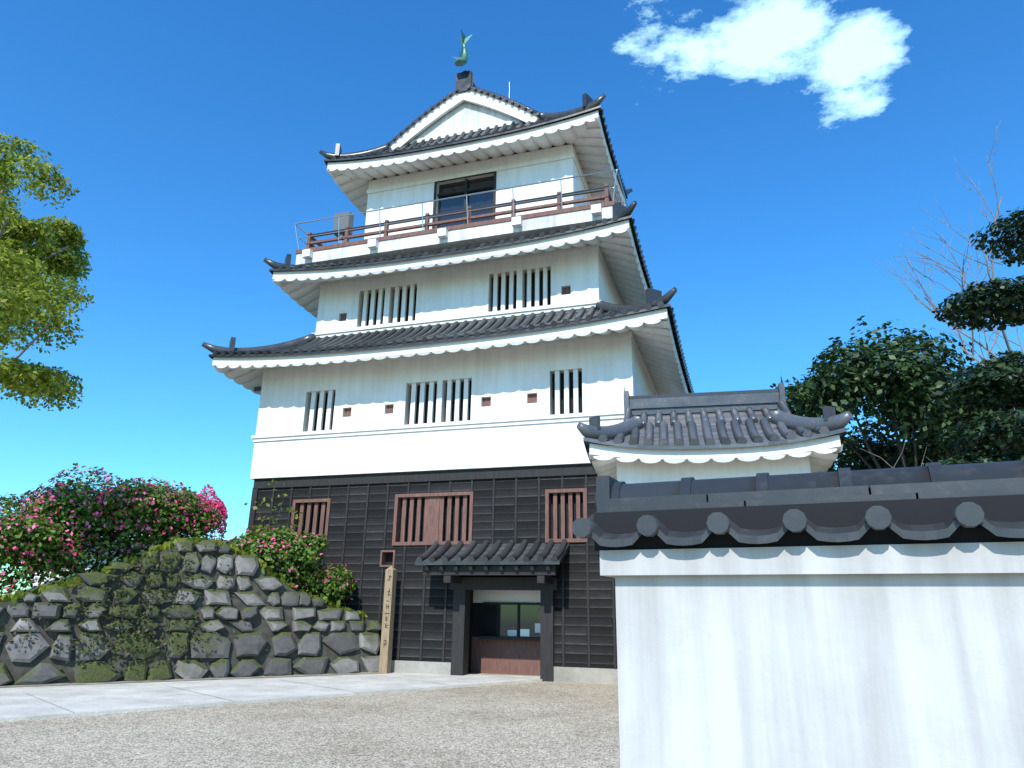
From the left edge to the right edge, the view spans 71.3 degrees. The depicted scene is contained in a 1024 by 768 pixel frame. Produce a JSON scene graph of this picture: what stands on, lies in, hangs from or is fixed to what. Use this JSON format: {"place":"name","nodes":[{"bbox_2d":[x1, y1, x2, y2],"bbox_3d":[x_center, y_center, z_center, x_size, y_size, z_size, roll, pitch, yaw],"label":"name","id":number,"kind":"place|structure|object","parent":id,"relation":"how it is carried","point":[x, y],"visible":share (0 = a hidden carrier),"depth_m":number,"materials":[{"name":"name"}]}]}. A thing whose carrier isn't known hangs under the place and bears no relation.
{"place":"outdoors","nodes":[
{"label":"outdoors","id":0,"kind":"place"},
{"bbox_2d":[0,550,164,602],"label":"bank grass","id":1,"kind":"structure","parent":0,"point":[87,570],"depth_m":24.83,"materials":[{"name":"green plant"}]},
{"bbox_2d":[0,133,94,411],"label":"tree","id":2,"kind":"object","parent":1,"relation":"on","point":[28,269],"visible":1,"depth_m":17.29,"materials":[{"name":"green plant"}]},
{"bbox_2d":[0,462,356,605],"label":"flowering bushes","id":3,"kind":"object","parent":1,"relation":"on","point":[76,520],"visible":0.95,"depth_m":17.15,"materials":[{"name":"green plant"}]},
{"bbox_2d":[0,672,541,721],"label":"concrete path","id":4,"kind":"structure","parent":0,"point":[37,701],"depth_m":13.51,"materials":[{"name":"grey concrete"}]},
{"bbox_2d":[0,540,381,685],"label":"stone retaining wall","id":5,"kind":"structure","parent":4,"relation":"on","point":[295,632],"depth_m":16.07,"materials":[{"name":"stone"}]},
{"bbox_2d":[0,479,367,673],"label":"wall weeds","id":6,"kind":"object","parent":5,"relation":"on","point":[67,584],"depth_m":15.59,"materials":[{"name":"green plant"}]},
{"bbox_2d":[379,566,396,673],"bbox_3d":[-3.169,6.017,18.268,0.220,2.660,0.224,-5,-19,17],"label":"wooden sign post","id":7,"kind":"object","parent":4,"relation":"on","point":[388,621],"visible":0.99,"depth_m":18.18,"materials":[{"name":"brown wood"}]},
{"bbox_2d":[0,681,619,767],"bbox_3d":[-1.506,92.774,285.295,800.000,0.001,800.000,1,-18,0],"label":"gravel ground","id":8,"kind":"structure","parent":0,"point":[543,724],"depth_m":9.31,"materials":[{"name":"beige gravel"}]},
{"bbox_2d":[33,540,243,585],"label":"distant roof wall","id":9,"kind":"structure","parent":8,"relation":"on","point":[92,556],"depth_m":37.33,"materials":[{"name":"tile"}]},
{"bbox_2d":[202,30,693,684],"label":"castle keep","id":10,"kind":"structure","parent":8,"relation":"on","point":[486,304],"depth_m":20.29,"materials":[{"name":"white paint"}]},
{"bbox_2d":[577,377,852,483],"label":"yagura","id":11,"kind":"structure","parent":8,"relation":"on","point":[696,436],"depth_m":13.13,"materials":[{"name":"white paint"}]},
{"bbox_2d":[770,316,1023,471],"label":"broadleaf trees","id":12,"kind":"object","parent":8,"relation":"on","point":[910,389],"visible":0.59,"depth_m":16.97,"materials":[{"name":"green plant"}]},
{"bbox_2d":[870,123,1023,403],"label":"bare tree","id":13,"kind":"object","parent":8,"relation":"on","point":[1004,336],"visible":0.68,"depth_m":15.65,"materials":[{"name":"brown plant"}]},
{"bbox_2d":[932,206,1023,464],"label":"cloud pruned pine","id":14,"kind":"object","parent":8,"relation":"on","point":[994,384],"visible":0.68,"depth_m":11.57,"materials":[{"name":"green plant"}]},
{"bbox_2d":[0,0,1023,595],"label":"sky","id":15,"kind":"structure","parent":0,"point":[768,151],"materials":[{"name":"blue"}]},
{"bbox_2d":[572,457,1023,767],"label":"wall","id":16,"kind":"structure","parent":0,"point":[850,618],"depth_m":2.60,"materials":[{"name":"paint"}]},
{"bbox_2d":[860,411,996,467],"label":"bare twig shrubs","id":17,"kind":"object","parent":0,"point":[902,457],"visible":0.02,"depth_m":14.72,"materials":[{"name":"brown plant"}]}
]}

